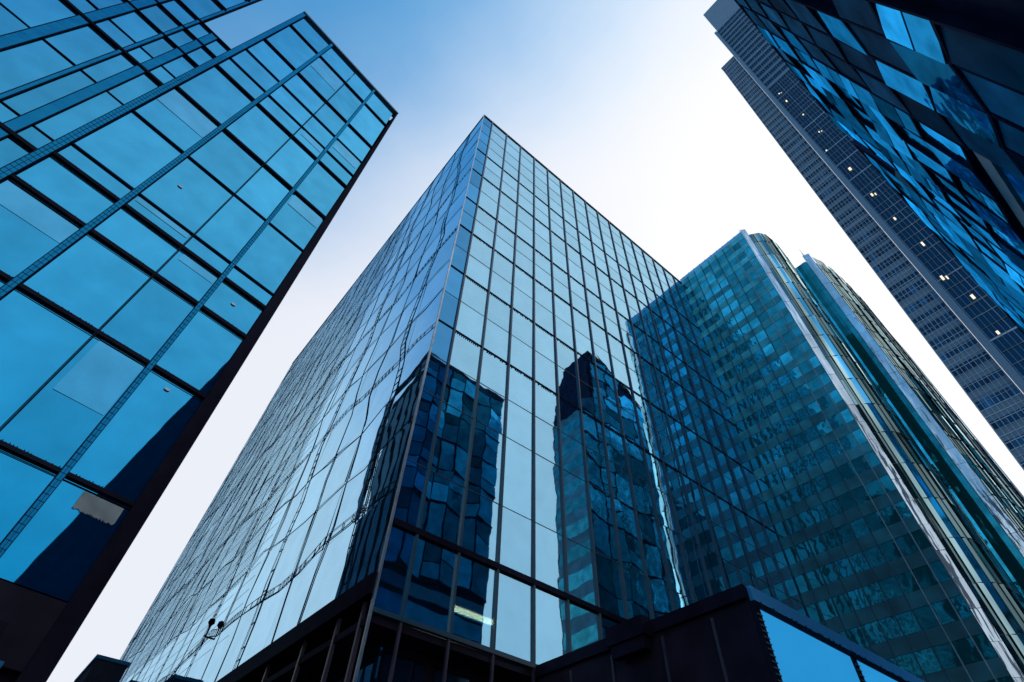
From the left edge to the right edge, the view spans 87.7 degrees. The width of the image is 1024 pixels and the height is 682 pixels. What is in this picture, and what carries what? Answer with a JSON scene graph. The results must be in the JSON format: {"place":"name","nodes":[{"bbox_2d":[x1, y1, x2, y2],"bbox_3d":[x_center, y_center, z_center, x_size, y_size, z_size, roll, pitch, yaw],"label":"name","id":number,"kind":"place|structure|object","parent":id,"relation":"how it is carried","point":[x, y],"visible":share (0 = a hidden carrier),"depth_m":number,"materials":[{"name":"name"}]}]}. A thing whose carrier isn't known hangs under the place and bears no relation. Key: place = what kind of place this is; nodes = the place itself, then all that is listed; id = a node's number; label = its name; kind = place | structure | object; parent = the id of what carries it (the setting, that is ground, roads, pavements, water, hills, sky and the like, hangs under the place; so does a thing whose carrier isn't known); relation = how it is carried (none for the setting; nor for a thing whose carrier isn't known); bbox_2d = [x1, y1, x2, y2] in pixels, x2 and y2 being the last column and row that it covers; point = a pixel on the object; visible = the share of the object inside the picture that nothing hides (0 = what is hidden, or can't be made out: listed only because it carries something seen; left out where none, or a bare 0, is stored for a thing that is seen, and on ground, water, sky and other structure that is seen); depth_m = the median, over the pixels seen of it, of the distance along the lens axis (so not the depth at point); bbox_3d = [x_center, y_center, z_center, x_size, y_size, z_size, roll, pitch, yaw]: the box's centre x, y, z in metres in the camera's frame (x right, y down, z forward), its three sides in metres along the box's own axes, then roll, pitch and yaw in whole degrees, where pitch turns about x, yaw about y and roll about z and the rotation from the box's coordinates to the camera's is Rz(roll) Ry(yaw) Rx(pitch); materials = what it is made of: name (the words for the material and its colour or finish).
{"place":"outdoors","nodes":[
{"label":"outdoors","id":0,"kind":"place"},
{"bbox_2d":[74,654,130,681],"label":"roof block","id":1,"kind":"structure","parent":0,"point":[100,668],"depth_m":43.02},
{"bbox_2d":[120,115,805,681],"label":"glass office tower","id":2,"kind":"structure","parent":0,"point":[494,435],"depth_m":34.45,"materials":[{"name":"reflective glass"},{"name":"dark steel"}]},
{"bbox_2d":[357,643,382,681],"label":"lobby window","id":3,"kind":"structure","parent":2,"relation":"in","point":[368,671],"depth_m":18.99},
{"bbox_2d":[379,650,424,681],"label":"lobby window","id":4,"kind":"structure","parent":2,"relation":"in","point":[406,669],"depth_m":19.29,"materials":[{"name":"glass"}]},
{"bbox_2d":[404,536,456,631],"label":"window pane","id":5,"kind":"structure","parent":2,"relation":"in","point":[429,599],"depth_m":20.78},
{"bbox_2d":[420,471,464,544],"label":"window pane","id":6,"kind":"structure","parent":2,"relation":"in","point":[442,512],"depth_m":23.38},
{"bbox_2d":[431,402,472,486],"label":"window pane","id":7,"kind":"structure","parent":2,"relation":"in","point":[452,445],"depth_m":26.06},
{"bbox_2d":[443,365,476,417],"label":"window pane","id":8,"kind":"structure","parent":2,"relation":"in","point":[460,390],"depth_m":28.87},
{"bbox_2d":[450,332,480,379],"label":"window pane","id":9,"kind":"structure","parent":2,"relation":"in","point":[465,357],"depth_m":31.06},
{"bbox_2d":[456,302,484,344],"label":"window pane","id":10,"kind":"structure","parent":2,"relation":"in","point":[470,323],"depth_m":33.42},
{"bbox_2d":[452,555,495,647],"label":"window pane","id":11,"kind":"structure","parent":2,"relation":"in","point":[475,593],"depth_m":21.61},
{"bbox_2d":[461,276,487,315],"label":"window pane","id":12,"kind":"structure","parent":2,"relation":"in","point":[473,295],"depth_m":35.66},
{"bbox_2d":[461,490,499,561],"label":"window pane","id":13,"kind":"structure","parent":2,"relation":"in","point":[481,521],"depth_m":24.21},
{"bbox_2d":[468,420,503,503],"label":"window pane","id":14,"kind":"structure","parent":2,"relation":"in","point":[487,450],"depth_m":26.88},
{"bbox_2d":[476,383,505,434],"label":"window pane","id":15,"kind":"structure","parent":2,"relation":"in","point":[490,405],"depth_m":29.70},
{"bbox_2d":[480,350,507,397],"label":"window pane","id":16,"kind":"structure","parent":2,"relation":"in","point":[493,371],"depth_m":31.90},
{"bbox_2d":[484,319,509,361],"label":"window pane","id":17,"kind":"structure","parent":2,"relation":"in","point":[496,341],"depth_m":34.25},
{"bbox_2d":[487,294,510,332],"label":"window pane","id":18,"kind":"structure","parent":2,"relation":"in","point":[499,313],"depth_m":36.48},
{"bbox_2d":[495,571,531,661],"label":"window pane","id":19,"kind":"structure","parent":2,"relation":"in","point":[514,611],"depth_m":22.44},
{"bbox_2d":[500,507,532,576],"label":"window pane","id":20,"kind":"structure","parent":2,"relation":"in","point":[516,534],"depth_m":25.03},
{"bbox_2d":[503,437,532,519],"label":"window pane","id":21,"kind":"structure","parent":2,"relation":"in","point":[518,476],"depth_m":27.74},
{"bbox_2d":[506,400,532,450],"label":"window pane","id":22,"kind":"structure","parent":2,"relation":"in","point":[519,421],"depth_m":30.53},
{"bbox_2d":[508,366,532,413],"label":"window pane","id":23,"kind":"structure","parent":2,"relation":"in","point":[520,386],"depth_m":32.72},
{"bbox_2d":[510,335,532,377],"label":"window pane","id":24,"kind":"structure","parent":2,"relation":"in","point":[521,358],"depth_m":35.08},
{"bbox_2d":[512,310,532,347],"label":"window pane","id":25,"kind":"structure","parent":2,"relation":"in","point":[522,328],"depth_m":37.31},
{"bbox_2d":[535,324,555,362],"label":"window pane","id":26,"kind":"structure","parent":2,"relation":"in","point":[544,342],"depth_m":38.15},
{"bbox_2d":[535,351,556,392],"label":"window pane","id":27,"kind":"structure","parent":2,"relation":"in","point":[545,369],"depth_m":35.89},
{"bbox_2d":[535,382,557,428],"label":"window pane","id":28,"kind":"structure","parent":2,"relation":"in","point":[546,408],"depth_m":33.54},
{"bbox_2d":[535,416,559,465],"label":"window pane","id":29,"kind":"structure","parent":2,"relation":"in","point":[546,436],"depth_m":31.35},
{"bbox_2d":[535,454,562,534],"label":"window pane","id":30,"kind":"structure","parent":2,"relation":"in","point":[547,474],"depth_m":28.58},
{"bbox_2d":[536,523,565,591],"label":"window pane","id":31,"kind":"structure","parent":2,"relation":"in","point":[550,567],"depth_m":25.86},
{"bbox_2d":[536,587,567,664],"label":"window pane","id":32,"kind":"structure","parent":2,"relation":"in","point":[551,611],"depth_m":23.45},
{"bbox_2d":[558,366,579,407],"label":"window pane","id":33,"kind":"structure","parent":2,"relation":"in","point":[568,384],"depth_m":36.73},
{"bbox_2d":[559,397,582,443],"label":"window pane","id":34,"kind":"structure","parent":2,"relation":"in","point":[570,417],"depth_m":34.37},
{"bbox_2d":[561,432,585,480],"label":"window pane","id":35,"kind":"structure","parent":2,"relation":"in","point":[572,450],"depth_m":32.18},
{"bbox_2d":[563,469,591,549],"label":"window pane","id":36,"kind":"structure","parent":2,"relation":"in","point":[577,519],"depth_m":29.38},
{"bbox_2d":[566,538,596,605],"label":"window pane","id":37,"kind":"structure","parent":2,"relation":"in","point":[581,579],"depth_m":26.69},
{"bbox_2d":[569,601,599,650],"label":"window pane","id":38,"kind":"structure","parent":2,"relation":"in","point":[584,622],"depth_m":24.72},
{"bbox_2d":[580,380,601,421],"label":"window pane","id":39,"kind":"structure","parent":2,"relation":"in","point":[589,396],"depth_m":37.56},
{"bbox_2d":[582,412,605,456],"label":"window pane","id":40,"kind":"structure","parent":2,"relation":"in","point":[593,431],"depth_m":35.20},
{"bbox_2d":[586,447,610,494],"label":"window pane","id":41,"kind":"structure","parent":2,"relation":"in","point":[598,477],"depth_m":33.01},
{"bbox_2d":[589,484,618,562],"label":"window pane","id":42,"kind":"structure","parent":2,"relation":"in","point":[605,541],"depth_m":30.21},
{"bbox_2d":[595,552,625,618],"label":"window pane","id":43,"kind":"structure","parent":2,"relation":"in","point":[611,596],"depth_m":27.52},
{"bbox_2d":[604,426,627,470],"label":"window pane","id":44,"kind":"structure","parent":2,"relation":"in","point":[615,444],"depth_m":36.02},
{"bbox_2d":[609,460,633,507],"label":"window pane","id":45,"kind":"structure","parent":2,"relation":"in","point":[621,486],"depth_m":33.84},
{"bbox_2d":[614,498,644,575],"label":"window pane","id":46,"kind":"structure","parent":2,"relation":"in","point":[631,554],"depth_m":31.04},
{"bbox_2d":[625,439,648,482],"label":"window pane","id":47,"kind":"structure","parent":2,"relation":"in","point":[637,464],"depth_m":36.86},
{"bbox_2d":[623,566,651,619],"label":"window pane","id":48,"kind":"structure","parent":2,"relation":"in","point":[638,602],"depth_m":28.53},
{"bbox_2d":[631,474,656,521],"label":"window pane","id":49,"kind":"structure","parent":2,"relation":"in","point":[642,491],"depth_m":34.66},
{"bbox_2d":[637,511,669,587],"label":"window pane","id":50,"kind":"structure","parent":2,"relation":"in","point":[654,558],"depth_m":31.87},
{"bbox_2d":[646,452,669,495],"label":"window pane","id":51,"kind":"structure","parent":2,"relation":"in","point":[657,475],"depth_m":37.67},
{"bbox_2d":[648,578,673,617],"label":"window pane","id":52,"kind":"structure","parent":2,"relation":"in","point":[660,594],"depth_m":29.67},
{"bbox_2d":[652,486,677,532],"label":"window pane","id":53,"kind":"structure","parent":2,"relation":"in","point":[665,513],"depth_m":35.49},
{"bbox_2d":[660,524,692,599],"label":"window pane","id":54,"kind":"structure","parent":2,"relation":"in","point":[675,560],"depth_m":32.69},
{"bbox_2d":[672,498,697,543],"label":"window pane","id":55,"kind":"structure","parent":2,"relation":"in","point":[684,519],"depth_m":36.32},
{"bbox_2d":[681,536,710,601],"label":"window pane","id":56,"kind":"structure","parent":2,"relation":"in","point":[698,577],"depth_m":33.71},
{"bbox_2d":[701,547,726,594],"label":"window pane","id":57,"kind":"structure","parent":2,"relation":"in","point":[715,574],"depth_m":35.00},
{"bbox_2d":[47,0,1023,681],"label":"sky","id":58,"kind":"structure","parent":0,"point":[631,104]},
{"bbox_2d":[535,584,925,681],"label":"podium block","id":59,"kind":"structure","parent":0,"point":[741,633],"depth_m":16.93,"materials":[{"name":"black metal"}]},
{"bbox_2d":[605,614,652,661],"bbox_3d":[4.040,10.289,18.416,0.450,1.000,1.700,33,-56,-23],"label":"canopy box","id":60,"kind":"object","parent":59,"relation":"attached to","point":[628,638],"visible":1,"depth_m":18.24,"materials":[{"name":"black metal"}]},
{"label":"ground","id":61,"kind":"structure","parent":0,"visible":0},
{"bbox_2d":[0,0,261,167],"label":"stepped glass block","id":62,"kind":"structure","parent":61,"relation":"on","point":[67,66],"depth_m":22.30,"materials":[{"name":"glass"}]},
{"bbox_2d":[0,136,31,167],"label":"window pane","id":63,"kind":"structure","parent":62,"relation":"in","point":[11,150],"depth_m":18.05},
{"bbox_2d":[0,38,73,92],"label":"window pane","id":64,"kind":"structure","parent":62,"relation":"in","point":[22,64],"depth_m":20.16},
{"bbox_2d":[0,0,77,26],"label":"window pane","id":65,"kind":"structure","parent":62,"relation":"in","point":[33,12],"depth_m":21.62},
{"bbox_2d":[1,70,94,114],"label":"window pane","id":66,"kind":"structure","parent":62,"relation":"in","point":[26,101],"depth_m":20.19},
{"bbox_2d":[34,91,121,140],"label":"window pane","id":67,"kind":"structure","parent":62,"relation":"in","point":[68,120],"depth_m":20.73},
{"bbox_2d":[44,24,116,64],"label":"window pane","id":68,"kind":"structure","parent":62,"relation":"in","point":[84,43],"depth_m":22.52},
{"bbox_2d":[82,53,135,82],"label":"window pane","id":69,"kind":"structure","parent":62,"relation":"in","point":[99,71],"depth_m":23.08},
{"bbox_2d":[108,73,159,103],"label":"window pane","id":70,"kind":"structure","parent":62,"relation":"in","point":[125,92],"depth_m":23.62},
{"bbox_2d":[110,11,159,41],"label":"window pane","id":71,"kind":"structure","parent":62,"relation":"in","point":[139,29],"depth_m":25.57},
{"bbox_2d":[140,4,179,31],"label":"window pane","id":72,"kind":"structure","parent":62,"relation":"in","point":[154,13],"depth_m":27.25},
{"bbox_2d":[0,11,398,681],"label":"cobalt glass tower","id":73,"kind":"structure","parent":61,"relation":"on","point":[130,271],"depth_m":19.02,"materials":[{"name":"blue glass"},{"name":"black steel"}]},
{"bbox_2d":[0,447,57,542],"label":"window pane","id":74,"kind":"structure","parent":73,"relation":"in","point":[21,483],"depth_m":13.85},
{"bbox_2d":[0,177,80,276],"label":"window pane","id":75,"kind":"structure","parent":73,"relation":"in","point":[22,244],"depth_m":16.76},
{"bbox_2d":[0,287,94,428],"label":"window pane","id":76,"kind":"structure","parent":73,"relation":"in","point":[35,341],"depth_m":15.62,"materials":[{"name":"glass"}]},
{"bbox_2d":[0,477,130,601],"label":"window pane","id":77,"kind":"structure","parent":73,"relation":"in","point":[54,552],"depth_m":13.92,"materials":[{"name":"glass"}]},
{"bbox_2d":[15,154,116,223],"bbox_3d":[-15.677,-5.338,18.796,0.036,1.960,2.560,-32,-58,26],"label":"window pane","id":78,"kind":"structure","parent":73,"relation":"in","point":[47,175],"depth_m":18.78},
{"bbox_2d":[0,335,146,467],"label":"window pane","id":79,"kind":"structure","parent":73,"relation":"in","point":[53,425],"depth_m":15.13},
{"bbox_2d":[23,232,151,328],"bbox_3d":[-14.150,-2.082,17.939,0.037,3.360,2.410,-32,-58,26],"label":"window pane","id":80,"kind":"structure","parent":73,"relation":"in","point":[88,279],"depth_m":17.84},
{"bbox_2d":[57,144,131,198],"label":"window pane","id":81,"kind":"structure","parent":73,"relation":"in","point":[70,152],"depth_m":19.98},
{"bbox_2d":[72,491,123,524],"bbox_3d":[-11.584,4.698,14.936,0.010,0.550,1.115,-32,-58,26],"label":"window blind","id":82,"kind":"object","parent":73,"relation":"attached to","point":[100,510],"depth_m":14.94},
{"bbox_2d":[74,111,181,187],"bbox_3d":[-15.548,-7.879,21.817,0.053,3.860,2.560,-31,-58,25],"label":"window pane","id":83,"kind":"structure","parent":73,"relation":"in","point":[128,146],"depth_m":21.70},
{"bbox_2d":[94,207,178,270],"bbox_3d":[-14.062,-3.819,20.004,0.037,1.960,2.410,-31,-58,25],"label":"window pane","id":84,"kind":"structure","parent":73,"relation":"in","point":[123,229],"depth_m":20.00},
{"bbox_2d":[70,369,203,501],"bbox_3d":[-11.649,2.899,16.923,0.039,4.360,2.130,-32,-58,26],"label":"window pane","id":85,"kind":"structure","parent":73,"relation":"in","point":[124,457],"depth_m":16.68,"materials":[{"name":"glass"}]},
{"bbox_2d":[101,277,195,360],"bbox_3d":[-12.791,-0.804,18.956,0.039,3.360,1.760,-32,-58,26],"label":"window pane","id":86,"kind":"structure","parent":73,"relation":"in","point":[149,319],"depth_m":18.83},
{"bbox_2d":[127,194,191,243],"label":"window pane","id":87,"kind":"structure","parent":73,"relation":"in","point":[136,205],"depth_m":21.13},
{"bbox_2d":[134,88,215,150],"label":"window pane","id":88,"kind":"structure","parent":73,"relation":"in","point":[155,112],"depth_m":24.06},
{"bbox_2d":[141,157,232,232],"bbox_3d":[-13.934,-6.360,23.026,0.043,3.860,2.410,-31,-58,25],"label":"window pane","id":89,"kind":"structure","parent":73,"relation":"in","point":[200,196],"depth_m":22.93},
{"bbox_2d":[158,249,218,300],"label":"window pane","id":90,"kind":"structure","parent":73,"relation":"in","point":[178,273],"depth_m":20.85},
{"bbox_2d":[157,309,243,394],"bbox_3d":[-11.522,0.391,19.906,0.042,3.360,2.130,-32,-58,26],"label":"window pane","id":91,"kind":"structure","parent":73,"relation":"in","point":[199,355],"depth_m":19.80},
{"bbox_2d":[185,236,229,272],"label":"window pane","id":92,"kind":"structure","parent":73,"relation":"in","point":[195,245],"depth_m":22.20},
{"bbox_2d":[178,66,252,123],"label":"window pane","id":93,"kind":"structure","parent":73,"relation":"in","point":[211,88],"depth_m":27.59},
{"bbox_2d":[190,130,262,192],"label":"window pane","id":94,"kind":"structure","parent":73,"relation":"in","point":[221,155],"depth_m":25.81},
{"bbox_2d":[196,195,264,261],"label":"window pane","id":95,"kind":"structure","parent":73,"relation":"in","point":[236,223],"depth_m":23.93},
{"bbox_2d":[204,280,263,333],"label":"window pane","id":96,"kind":"structure","parent":73,"relation":"in","point":[244,315],"depth_m":21.96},
{"bbox_2d":[219,58,264,98],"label":"window pane","id":97,"kind":"structure","parent":73,"relation":"in","point":[228,65],"depth_m":30.00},
{"bbox_2d":[227,267,272,305],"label":"window pane","id":98,"kind":"structure","parent":73,"relation":"in","point":[235,275],"depth_m":23.16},
{"bbox_2d":[231,49,278,90],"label":"window pane","id":99,"kind":"structure","parent":73,"relation":"in","point":[243,58],"depth_m":31.44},
{"bbox_2d":[226,105,289,161],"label":"window pane","id":100,"kind":"structure","parent":73,"relation":"in","point":[259,132],"depth_m":28.82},
{"bbox_2d":[236,166,290,218],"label":"window pane","id":101,"kind":"structure","parent":73,"relation":"in","point":[263,192],"depth_m":26.80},
{"bbox_2d":[236,224,302,293],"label":"window pane","id":102,"kind":"structure","parent":73,"relation":"in","point":[271,257],"depth_m":24.90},
{"bbox_2d":[247,40,293,80],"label":"window pane","id":103,"kind":"structure","parent":73,"relation":"in","point":[261,50],"depth_m":33.30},
{"bbox_2d":[259,95,300,133],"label":"window pane","id":104,"kind":"structure","parent":73,"relation":"in","point":[268,103],"depth_m":31.22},
{"bbox_2d":[266,25,315,68],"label":"window pane","id":105,"kind":"structure","parent":73,"relation":"in","point":[294,48],"depth_m":36.15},
{"bbox_2d":[270,85,311,124],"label":"window pane","id":106,"kind":"structure","parent":73,"relation":"in","point":[281,95],"depth_m":32.66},
{"bbox_2d":[266,138,315,186],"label":"window pane","id":107,"kind":"structure","parent":73,"relation":"in","point":[291,161],"depth_m":29.81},
{"bbox_2d":[271,192,323,249],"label":"window pane","id":108,"kind":"structure","parent":73,"relation":"in","point":[287,220],"depth_m":27.44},
{"bbox_2d":[284,74,324,113],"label":"window pane","id":109,"kind":"structure","parent":73,"relation":"in","point":[306,94],"depth_m":34.54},
{"bbox_2d":[292,17,329,51],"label":"window pane","id":110,"kind":"structure","parent":73,"relation":"in","point":[304,26],"depth_m":39.33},
{"bbox_2d":[296,162,344,215],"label":"window pane","id":111,"kind":"structure","parent":73,"relation":"in","point":[321,189],"depth_m":30.81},
{"bbox_2d":[300,57,344,101],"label":"window pane","id":112,"kind":"structure","parent":73,"relation":"in","point":[308,72],"depth_m":36.69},
{"bbox_2d":[321,47,355,81],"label":"window pane","id":113,"kind":"structure","parent":73,"relation":"in","point":[332,56],"depth_m":40.56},
{"bbox_2d":[328,85,362,120],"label":"window pane","id":114,"kind":"structure","parent":73,"relation":"in","point":[344,101],"depth_m":38.36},
{"bbox_2d":[338,126,369,160],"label":"window pane","id":115,"kind":"structure","parent":73,"relation":"in","point":[348,136],"depth_m":36.50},
{"bbox_2d":[350,105,383,144],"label":"window pane","id":116,"kind":"structure","parent":73,"relation":"in","point":[365,122],"depth_m":39.37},
{"bbox_2d":[680,229,1023,681],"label":"teal glass tower","id":117,"kind":"structure","parent":61,"relation":"on","point":[885,558],"depth_m":42.65,"materials":[{"name":"glass"}]},
{"bbox_2d":[703,0,1023,392],"bbox_3d":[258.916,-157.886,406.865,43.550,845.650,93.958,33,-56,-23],"label":"dark gridded tower","id":118,"kind":"structure","parent":61,"relation":"on","point":[991,326],"depth_m":334.28,"materials":[{"name":"glass"}]},
{"bbox_2d":[721,56,1023,469],"bbox_3d":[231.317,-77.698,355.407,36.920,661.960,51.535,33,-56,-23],"label":"banded grey tower","id":119,"kind":"structure","parent":61,"relation":"on","point":[992,390],"depth_m":284.14,"materials":[{"name":"stone"}]},
{"bbox_2d":[734,0,1023,270],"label":"faceted office","id":120,"kind":"structure","parent":61,"relation":"on","point":[926,97],"depth_m":22.38,"materials":[{"name":"glass"}]},
{"bbox_2d":[795,253,1023,613],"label":"green curved tower","id":121,"kind":"structure","parent":61,"relation":"on","point":[986,494],"depth_m":58.94,"materials":[{"name":"glass"}]},
{"bbox_2d":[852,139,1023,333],"bbox_3d":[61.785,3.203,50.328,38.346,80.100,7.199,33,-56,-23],"label":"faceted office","id":122,"kind":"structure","parent":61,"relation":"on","point":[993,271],"depth_m":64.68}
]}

